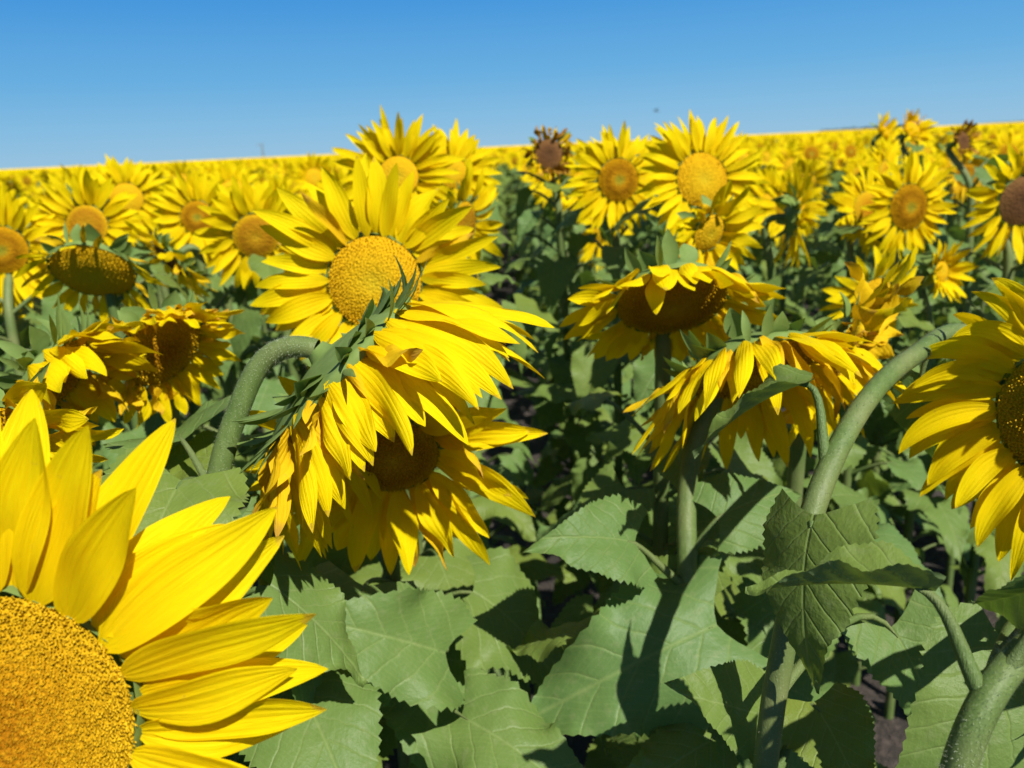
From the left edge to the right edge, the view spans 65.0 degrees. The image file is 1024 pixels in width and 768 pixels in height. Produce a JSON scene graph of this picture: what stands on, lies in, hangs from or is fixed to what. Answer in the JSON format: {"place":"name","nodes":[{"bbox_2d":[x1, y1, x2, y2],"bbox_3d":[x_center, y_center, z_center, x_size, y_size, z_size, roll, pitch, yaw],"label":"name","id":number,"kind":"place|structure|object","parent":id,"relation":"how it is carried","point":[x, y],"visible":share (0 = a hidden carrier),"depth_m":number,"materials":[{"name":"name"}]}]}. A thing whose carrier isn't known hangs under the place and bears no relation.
{"place":"outdoors","nodes":[
{"label":"outdoors","id":0,"kind":"place"},
{"bbox_2d":[0,166,1023,767],"bbox_3d":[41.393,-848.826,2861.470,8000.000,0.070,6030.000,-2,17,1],"label":"ground","id":1,"kind":"structure","parent":0,"point":[888,738],"depth_m":3.00,"materials":[{"name":"soil"}]},
{"bbox_2d":[0,175,34,197],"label":"sunflower","id":2,"kind":"object","parent":1,"relation":"on","point":[12,184],"visible":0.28,"depth_m":6.89,"materials":[{"name":"yellow plant"}]},
{"bbox_2d":[0,181,41,349],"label":"sunflower","id":3,"kind":"object","parent":1,"relation":"on","point":[22,201],"visible":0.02,"depth_m":3.21,"materials":[{"name":"yellow plant"}]},
{"bbox_2d":[0,297,62,408],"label":"sunflower","id":4,"kind":"object","parent":1,"relation":"on","point":[36,308],"visible":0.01,"depth_m":1.85,"materials":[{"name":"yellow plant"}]},
{"bbox_2d":[0,184,105,475],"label":"sunflower","id":5,"kind":"object","parent":1,"relation":"on","point":[20,233],"visible":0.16,"depth_m":1.75,"materials":[{"name":"yellow plant"}]},
{"bbox_2d":[24,199,92,315],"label":"sunflower","id":6,"kind":"object","parent":1,"relation":"on","point":[42,212],"visible":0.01,"depth_m":3.50,"materials":[{"name":"yellow plant"}]},
{"bbox_2d":[0,273,122,451],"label":"sunflower","id":7,"kind":"object","parent":1,"relation":"on","point":[23,322],"visible":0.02,"depth_m":2.01,"materials":[{"name":"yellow plant"}]},
{"bbox_2d":[0,362,123,462],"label":"sunflower","id":8,"kind":"object","parent":1,"relation":"on","point":[64,425],"visible":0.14,"depth_m":0.75,"materials":[{"name":"yellow plant"}]},
{"bbox_2d":[49,164,122,372],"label":"sunflower","id":9,"kind":"object","parent":1,"relation":"on","point":[76,171],"visible":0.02,"depth_m":3.79,"materials":[{"name":"yellow plant"}]},
{"bbox_2d":[38,186,185,430],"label":"sunflower","id":10,"kind":"object","parent":1,"relation":"on","point":[149,397],"visible":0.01,"depth_m":2.33,"materials":[{"name":"green plant"}]},
{"bbox_2d":[30,166,200,469],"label":"sunflower","id":11,"kind":"object","parent":1,"relation":"on","point":[98,211],"visible":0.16,"depth_m":1.79,"materials":[{"name":"yellow plant"}]},
{"bbox_2d":[0,294,256,767],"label":"sunflower","id":12,"kind":"object","parent":1,"relation":"on","point":[72,356],"visible":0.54,"depth_m":0.97,"materials":[{"name":"yellow plant"}]},
{"bbox_2d":[13,222,257,594],"bbox_3d":[-0.721,0.390,1.692,0.483,1.457,0.485,-2,17,1],"label":"sunflower","id":13,"kind":"object","parent":1,"relation":"on","point":[85,262],"visible":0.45,"depth_m":1.45,"materials":[{"name":"yellow plant"}]},
{"bbox_2d":[135,164,175,300],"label":"sunflower","id":14,"kind":"object","parent":1,"relation":"on","point":[155,178],"visible":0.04,"depth_m":4.31,"materials":[{"name":"yellow plant"}]},
{"bbox_2d":[0,389,327,767],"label":"sunflower","id":15,"kind":"object","parent":1,"relation":"on","point":[170,651],"visible":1,"depth_m":0.47,"materials":[{"name":"yellow plant"}]},
{"bbox_2d":[94,180,237,518],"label":"sunflower","id":16,"kind":"object","parent":1,"relation":"on","point":[118,424],"visible":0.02,"depth_m":2.72,"materials":[{"name":"green plant"}]},
{"bbox_2d":[89,154,260,456],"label":"sunflower","id":17,"kind":"object","parent":1,"relation":"on","point":[126,175],"visible":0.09,"depth_m":2.31,"materials":[{"name":"yellow plant"}]},
{"bbox_2d":[119,184,251,458],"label":"sunflower","id":18,"kind":"object","parent":1,"relation":"on","point":[160,299],"visible":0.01,"depth_m":3.13,"materials":[{"name":"green plant"}]},
{"bbox_2d":[163,160,221,309],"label":"sunflower","id":19,"kind":"object","parent":1,"relation":"on","point":[184,170],"visible":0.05,"depth_m":4.94,"materials":[{"name":"yellow plant"}]},
{"bbox_2d":[87,283,299,597],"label":"sunflower","id":20,"kind":"object","parent":1,"relation":"on","point":[174,332],"visible":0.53,"depth_m":1.13,"materials":[{"name":"yellow plant"}]},
{"bbox_2d":[139,180,253,460],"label":"sunflower","id":21,"kind":"object","parent":1,"relation":"on","point":[209,390],"visible":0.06,"depth_m":3.28,"materials":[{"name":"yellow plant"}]},
{"bbox_2d":[123,220,298,593],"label":"sunflower","id":22,"kind":"object","parent":1,"relation":"on","point":[178,263],"visible":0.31,"depth_m":1.77,"materials":[{"name":"green plant"}]},
{"bbox_2d":[147,168,284,518],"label":"sunflower","id":23,"kind":"object","parent":1,"relation":"on","point":[180,213],"visible":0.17,"depth_m":1.99,"materials":[{"name":"yellow plant"}]},
{"bbox_2d":[192,175,270,431],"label":"sunflower","id":24,"kind":"object","parent":1,"relation":"on","point":[217,396],"visible":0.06,"depth_m":3.57,"materials":[{"name":"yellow plant"}]},
{"bbox_2d":[208,158,289,432],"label":"sunflower","id":25,"kind":"object","parent":1,"relation":"on","point":[225,170],"visible":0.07,"depth_m":3.63,"materials":[{"name":"yellow plant"}]},
{"bbox_2d":[192,173,329,507],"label":"sunflower","id":26,"kind":"object","parent":1,"relation":"on","point":[236,220],"visible":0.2,"depth_m":1.73,"materials":[{"name":"yellow plant"}]},
{"bbox_2d":[231,287,306,364],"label":"sunflower","id":27,"kind":"object","parent":1,"relation":"on","point":[264,327],"visible":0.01,"depth_m":4.21,"materials":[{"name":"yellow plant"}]},
{"bbox_2d":[255,177,304,379],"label":"sunflower","id":28,"kind":"object","parent":1,"relation":"on","point":[279,185],"visible":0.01,"depth_m":4.23,"materials":[{"name":"yellow plant"}]},
{"bbox_2d":[264,174,307,380],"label":"sunflower","id":29,"kind":"object","parent":1,"relation":"on","point":[294,189],"visible":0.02,"depth_m":4.49,"materials":[{"name":"yellow plant"}]},
{"bbox_2d":[280,164,307,194],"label":"sunflower","id":30,"kind":"object","parent":1,"relation":"on","point":[289,173],"visible":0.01,"depth_m":5.00,"materials":[{"name":"yellow plant"}]},
{"bbox_2d":[288,152,331,365],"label":"sunflower","id":31,"kind":"object","parent":1,"relation":"on","point":[306,171],"visible":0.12,"depth_m":4.70,"materials":[{"name":"yellow plant"}]},
{"bbox_2d":[89,255,554,767],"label":"sunflower","id":32,"kind":"object","parent":1,"relation":"on","point":[372,372],"visible":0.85,"depth_m":0.74,"materials":[{"name":"yellow plant"}]},
{"bbox_2d":[307,166,382,576],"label":"sunflower","id":33,"kind":"object","parent":1,"relation":"on","point":[335,175],"visible":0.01,"depth_m":2.43,"materials":[{"name":"yellow plant"}]},
{"bbox_2d":[250,153,531,701],"bbox_3d":[-0.181,0.382,1.469,0.478,1.550,0.486,9,20,34],"label":"sunflower","id":34,"kind":"object","parent":1,"relation":"on","point":[317,230],"visible":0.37,"depth_m":1.21,"materials":[{"name":"yellow plant"}]},
{"bbox_2d":[244,366,582,767],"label":"sunflower","id":35,"kind":"object","parent":1,"relation":"on","point":[446,709],"visible":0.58,"depth_m":0.95,"materials":[{"name":"yellow plant"}]},
{"bbox_2d":[329,105,545,654],"bbox_3d":[-0.200,0.176,1.995,0.429,1.647,0.428,-8,17,-18],"label":"sunflower","id":36,"kind":"object","parent":1,"relation":"on","point":[419,157],"visible":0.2,"depth_m":1.74,"materials":[{"name":"yellow plant"}]},
{"bbox_2d":[470,249,490,295],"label":"sunflower","id":37,"kind":"object","parent":1,"relation":"on","point":[485,289],"visible":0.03,"depth_m":7.33,"materials":[{"name":"green plant"}]},
{"bbox_2d":[426,118,564,620],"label":"sunflower","id":38,"kind":"object","parent":1,"relation":"on","point":[516,461],"visible":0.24,"depth_m":1.95,"materials":[{"name":"yellow plant"}]},
{"bbox_2d":[419,157,576,669],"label":"sunflower","id":39,"kind":"object","parent":1,"relation":"on","point":[536,566],"visible":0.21,"depth_m":1.73,"materials":[{"name":"yellow plant"}]},
{"bbox_2d":[503,157,538,299],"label":"sunflower","id":40,"kind":"object","parent":1,"relation":"on","point":[518,276],"visible":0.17,"depth_m":7.16,"materials":[{"name":"green plant"}]},
{"bbox_2d":[509,157,549,334],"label":"sunflower","id":41,"kind":"object","parent":1,"relation":"on","point":[525,293],"visible":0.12,"depth_m":5.35,"materials":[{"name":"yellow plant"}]},
{"bbox_2d":[514,168,555,368],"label":"sunflower","id":42,"kind":"object","parent":1,"relation":"on","point":[535,243],"visible":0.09,"depth_m":4.54,"materials":[{"name":"green plant"}]},
{"bbox_2d":[515,161,558,347],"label":"sunflower","id":43,"kind":"object","parent":1,"relation":"on","point":[524,246],"visible":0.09,"depth_m":4.79,"materials":[{"name":"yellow plant"}]},
{"bbox_2d":[519,186,574,373],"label":"sunflower","id":44,"kind":"object","parent":1,"relation":"on","point":[533,256],"visible":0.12,"depth_m":4.35,"materials":[{"name":"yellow plant"}]},
{"bbox_2d":[531,157,596,409],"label":"sunflower","id":45,"kind":"object","parent":1,"relation":"on","point":[547,375],"visible":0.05,"depth_m":3.38,"materials":[{"name":"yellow plant"}]},
{"bbox_2d":[497,124,633,595],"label":"sunflower","id":46,"kind":"object","parent":1,"relation":"on","point":[552,278],"visible":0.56,"depth_m":2.15,"materials":[{"name":"green plant"}]},
{"bbox_2d":[537,224,594,383],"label":"sunflower","id":47,"kind":"object","parent":1,"relation":"on","point":[548,229],"visible":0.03,"depth_m":3.87,"materials":[{"name":"green plant"}]},
{"bbox_2d":[527,193,605,383],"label":"sunflower","id":48,"kind":"object","parent":1,"relation":"on","point":[545,368],"visible":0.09,"depth_m":3.73,"materials":[{"name":"green plant"}]},
{"bbox_2d":[528,149,612,466],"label":"sunflower","id":49,"kind":"object","parent":1,"relation":"on","point":[536,336],"visible":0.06,"depth_m":3.23,"materials":[{"name":"green plant"}]},
{"bbox_2d":[532,148,632,496],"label":"sunflower","id":50,"kind":"object","parent":1,"relation":"on","point":[550,253],"visible":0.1,"depth_m":2.82,"materials":[{"name":"yellow plant"}]},
{"bbox_2d":[535,216,652,525],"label":"sunflower","id":51,"kind":"object","parent":1,"relation":"on","point":[587,419],"visible":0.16,"depth_m":2.63,"materials":[{"name":"yellow plant"}]},
{"bbox_2d":[523,120,670,605],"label":"sunflower","id":52,"kind":"object","parent":1,"relation":"on","point":[617,181],"visible":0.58,"depth_m":1.88,"materials":[{"name":"yellow plant"}]},
{"bbox_2d":[605,150,647,272],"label":"sunflower","id":53,"kind":"object","parent":1,"relation":"on","point":[623,241],"visible":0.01,"depth_m":6.42,"materials":[{"name":"green plant"}]},
{"bbox_2d":[621,214,652,278],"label":"sunflower","id":54,"kind":"object","parent":1,"relation":"on","point":[637,231],"visible":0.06,"depth_m":5.93,"materials":[{"name":"green plant"}]},
{"bbox_2d":[624,145,658,248],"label":"sunflower","id":55,"kind":"object","parent":1,"relation":"on","point":[642,234],"visible":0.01,"depth_m":6.18,"materials":[{"name":"green plant"}]},
{"bbox_2d":[633,146,662,248],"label":"sunflower","id":56,"kind":"object","parent":1,"relation":"on","point":[647,236],"visible":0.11,"depth_m":5.32,"materials":[{"name":"green plant"}]},
{"bbox_2d":[647,196,667,254],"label":"sunflower","id":57,"kind":"object","parent":1,"relation":"on","point":[662,225],"visible":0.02,"depth_m":4.89,"materials":[{"name":"green plant"}]},
{"bbox_2d":[528,228,812,767],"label":"sunflower","id":58,"kind":"object","parent":1,"relation":"on","point":[659,301],"visible":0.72,"depth_m":1.15,"materials":[{"name":"yellow plant"}]},
{"bbox_2d":[585,179,783,613],"bbox_3d":[0.392,0.334,1.668,0.462,1.479,0.484,-2,17,1],"label":"sunflower","id":59,"kind":"object","parent":1,"relation":"on","point":[707,227],"visible":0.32,"depth_m":1.48,"materials":[{"name":"yellow plant"}]},
{"bbox_2d":[602,110,769,619],"bbox_3d":[0.435,0.185,1.937,0.470,1.606,0.440,-13,19,-31],"label":"sunflower","id":60,"kind":"object","parent":1,"relation":"on","point":[682,181],"visible":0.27,"depth_m":1.64,"materials":[{"name":"yellow plant"}]},
{"bbox_2d":[506,305,905,767],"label":"sunflower","id":61,"kind":"object","parent":1,"relation":"on","point":[641,638],"visible":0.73,"depth_m":0.95,"materials":[{"name":"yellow plant"}]},
{"bbox_2d":[720,138,761,279],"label":"sunflower","id":62,"kind":"object","parent":1,"relation":"on","point":[748,145],"visible":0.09,"depth_m":5.75,"materials":[{"name":"yellow plant"}]},
{"bbox_2d":[728,146,764,274],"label":"sunflower","id":63,"kind":"object","parent":1,"relation":"on","point":[747,259],"visible":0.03,"depth_m":6.08,"materials":[{"name":"yellow plant"}]},
{"bbox_2d":[720,164,781,409],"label":"sunflower","id":64,"kind":"object","parent":1,"relation":"on","point":[768,167],"visible":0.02,"depth_m":3.25,"materials":[{"name":"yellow plant"}]},
{"bbox_2d":[712,165,806,473],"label":"sunflower","id":65,"kind":"object","parent":1,"relation":"on","point":[757,191],"visible":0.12,"depth_m":2.94,"materials":[{"name":"yellow plant"}]},
{"bbox_2d":[751,137,772,237],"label":"sunflower","id":66,"kind":"object","parent":1,"relation":"on","point":[760,142],"visible":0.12,"depth_m":8.46,"materials":[{"name":"yellow plant"}]},
{"bbox_2d":[750,144,774,264],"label":"sunflower","id":67,"kind":"object","parent":1,"relation":"on","point":[767,155],"visible":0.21,"depth_m":7.99,"materials":[{"name":"yellow plant"}]},
{"bbox_2d":[705,158,853,500],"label":"sunflower","id":68,"kind":"object","parent":1,"relation":"on","point":[789,204],"visible":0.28,"depth_m":1.89,"materials":[{"name":"yellow plant"}]},
{"bbox_2d":[748,144,812,316],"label":"sunflower","id":69,"kind":"object","parent":1,"relation":"on","point":[782,168],"visible":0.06,"depth_m":5.06,"materials":[{"name":"yellow plant"}]},
{"bbox_2d":[721,172,842,477],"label":"sunflower","id":70,"kind":"object","parent":1,"relation":"on","point":[770,207],"visible":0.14,"depth_m":2.63,"materials":[{"name":"yellow plant"}]},
{"bbox_2d":[751,140,812,310],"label":"sunflower","id":71,"kind":"object","parent":1,"relation":"on","point":[758,271],"visible":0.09,"depth_m":5.60,"materials":[{"name":"yellow plant"}]},
{"bbox_2d":[773,131,839,317],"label":"sunflower","id":72,"kind":"object","parent":1,"relation":"on","point":[811,143],"visible":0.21,"depth_m":4.71,"materials":[{"name":"yellow plant"}]},
{"bbox_2d":[668,245,945,767],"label":"sunflower","id":73,"kind":"object","parent":1,"relation":"on","point":[877,310],"visible":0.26,"depth_m":1.18,"materials":[{"name":"green plant"}]},
{"bbox_2d":[774,156,841,322],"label":"sunflower","id":74,"kind":"object","parent":1,"relation":"on","point":[818,178],"visible":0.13,"depth_m":4.51,"materials":[{"name":"yellow plant"}]},
{"bbox_2d":[809,134,841,266],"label":"sunflower","id":75,"kind":"object","parent":1,"relation":"on","point":[834,141],"visible":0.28,"depth_m":7.71,"materials":[{"name":"yellow plant"}]},
{"bbox_2d":[802,146,854,313],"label":"sunflower","id":76,"kind":"object","parent":1,"relation":"on","point":[836,163],"visible":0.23,"depth_m":5.96,"materials":[{"name":"yellow plant"}]},
{"bbox_2d":[802,151,872,320],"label":"sunflower","id":77,"kind":"object","parent":1,"relation":"on","point":[853,169],"visible":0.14,"depth_m":4.22,"materials":[{"name":"yellow plant"}]},
{"bbox_2d":[810,133,866,302],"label":"sunflower","id":78,"kind":"object","parent":1,"relation":"on","point":[848,151],"visible":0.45,"depth_m":5.72,"materials":[{"name":"yellow plant"}]},
{"bbox_2d":[808,188,871,317],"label":"sunflower","id":79,"kind":"object","parent":1,"relation":"on","point":[823,281],"visible":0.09,"depth_m":4.10,"materials":[{"name":"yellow plant"}]},
{"bbox_2d":[762,160,921,509],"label":"sunflower","id":80,"kind":"object","parent":1,"relation":"on","point":[853,199],"visible":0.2,"depth_m":2.04,"materials":[{"name":"yellow plant"}]},
{"bbox_2d":[664,277,1023,767],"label":"sunflower","id":81,"kind":"object","parent":1,"relation":"on","point":[946,415],"visible":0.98,"depth_m":0.80,"materials":[{"name":"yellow plant"}]},
{"bbox_2d":[763,133,943,507],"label":"sunflower","id":82,"kind":"object","parent":1,"relation":"on","point":[880,165],"visible":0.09,"depth_m":2.33,"materials":[{"name":"yellow plant"}]},
{"bbox_2d":[771,245,961,686],"bbox_3d":[0.744,0.340,1.851,0.422,1.331,0.444,-12,19,-28],"label":"sunflower","id":83,"kind":"object","parent":1,"relation":"on","point":[842,668],"visible":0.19,"depth_m":1.71,"materials":[{"name":"yellow plant"}]},
{"bbox_2d":[787,150,958,685],"bbox_3d":[0.916,0.162,2.129,0.442,1.498,0.434,-2,17,1],"label":"sunflower","id":84,"kind":"object","parent":1,"relation":"on","point":[898,206],"visible":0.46,"depth_m":1.91,"materials":[{"name":"yellow plant"}]},
{"bbox_2d":[863,140,901,269],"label":"sunflower","id":85,"kind":"object","parent":1,"relation":"on","point":[882,148],"visible":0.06,"depth_m":5.47,"materials":[{"name":"yellow plant"}]},
{"bbox_2d":[745,540,1023,767],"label":"sunflower","id":86,"kind":"object","parent":1,"relation":"on","point":[967,708],"visible":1,"depth_m":0.55,"materials":[{"name":"green plant"}]},
{"bbox_2d":[832,111,936,348],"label":"sunflower","id":87,"kind":"object","parent":1,"relation":"on","point":[884,130],"visible":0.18,"depth_m":2.91,"materials":[{"name":"yellow plant"}]},
{"bbox_2d":[844,109,965,516],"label":"sunflower","id":88,"kind":"object","parent":1,"relation":"on","point":[912,129],"visible":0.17,"depth_m":2.70,"materials":[{"name":"yellow plant"}]},
{"bbox_2d":[870,155,945,355],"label":"sunflower","id":89,"kind":"object","parent":1,"relation":"on","point":[872,252],"visible":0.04,"depth_m":3.32,"materials":[{"name":"yellow plant"}]},
{"bbox_2d":[829,240,998,719],"bbox_3d":[0.995,0.300,1.976,0.450,1.313,0.439,-2,17,1],"label":"sunflower","id":90,"kind":"object","parent":1,"relation":"on","point":[949,522],"visible":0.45,"depth_m":1.85,"materials":[{"name":"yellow plant"}]},
{"bbox_2d":[925,131,953,251],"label":"sunflower","id":91,"kind":"object","parent":1,"relation":"on","point":[939,141],"visible":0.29,"depth_m":7.30,"materials":[{"name":"yellow plant"}]},
{"bbox_2d":[904,147,979,332],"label":"sunflower","id":92,"kind":"object","parent":1,"relation":"on","point":[945,162],"visible":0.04,"depth_m":4.65,"materials":[{"name":"yellow plant"}]},
{"bbox_2d":[870,143,1023,625],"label":"sunflower","id":93,"kind":"object","parent":1,"relation":"on","point":[1000,211],"visible":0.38,"depth_m":1.77,"materials":[{"name":"yellow plant"}]},
{"bbox_2d":[903,150,996,492],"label":"sunflower","id":94,"kind":"object","parent":1,"relation":"on","point":[956,188],"visible":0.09,"depth_m":3.04,"materials":[{"name":"yellow plant"}]},
{"bbox_2d":[908,149,992,359],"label":"sunflower","id":95,"kind":"object","parent":1,"relation":"on","point":[961,209],"visible":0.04,"depth_m":4.51,"materials":[{"name":"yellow plant"}]},
{"bbox_2d":[897,119,1017,589],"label":"sunflower","id":96,"kind":"object","parent":1,"relation":"on","point":[962,141],"visible":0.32,"depth_m":2.41,"materials":[{"name":"green plant"}]},
{"bbox_2d":[925,146,993,312],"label":"sunflower","id":97,"kind":"object","parent":1,"relation":"on","point":[949,219],"visible":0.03,"depth_m":5.76,"materials":[{"name":"green plant"}]},
{"bbox_2d":[935,153,1023,524],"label":"sunflower","id":98,"kind":"object","parent":1,"relation":"on","point":[976,286],"visible":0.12,"depth_m":2.90,"materials":[{"name":"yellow plant"}]},
{"bbox_2d":[945,125,1023,314],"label":"sunflower","id":99,"kind":"object","parent":1,"relation":"on","point":[1008,136],"visible":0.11,"depth_m":4.04,"materials":[{"name":"yellow plant"}]},
{"bbox_2d":[972,150,1023,308],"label":"sunflower","id":100,"kind":"object","parent":1,"relation":"on","point":[982,262],"visible":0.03,"depth_m":3.95,"materials":[{"name":"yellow plant"}]},
{"bbox_2d":[994,615,1007,633],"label":"sunflower","id":101,"kind":"object","parent":1,"relation":"on","point":[1001,622],"depth_m":1.36,"materials":[{"name":"green plant"}]},
{"bbox_2d":[0,122,1023,268],"bbox_3d":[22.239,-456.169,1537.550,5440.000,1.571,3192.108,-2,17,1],"label":"sunflower field","id":102,"kind":"structure","parent":0,"point":[30,178],"depth_m":13.73,"materials":[{"name":"yellow plant"}]},
{"bbox_2d":[0,0,1023,168],"label":"sky","id":103,"kind":"structure","parent":0,"point":[82,81],"materials":[{"name":"blue"}]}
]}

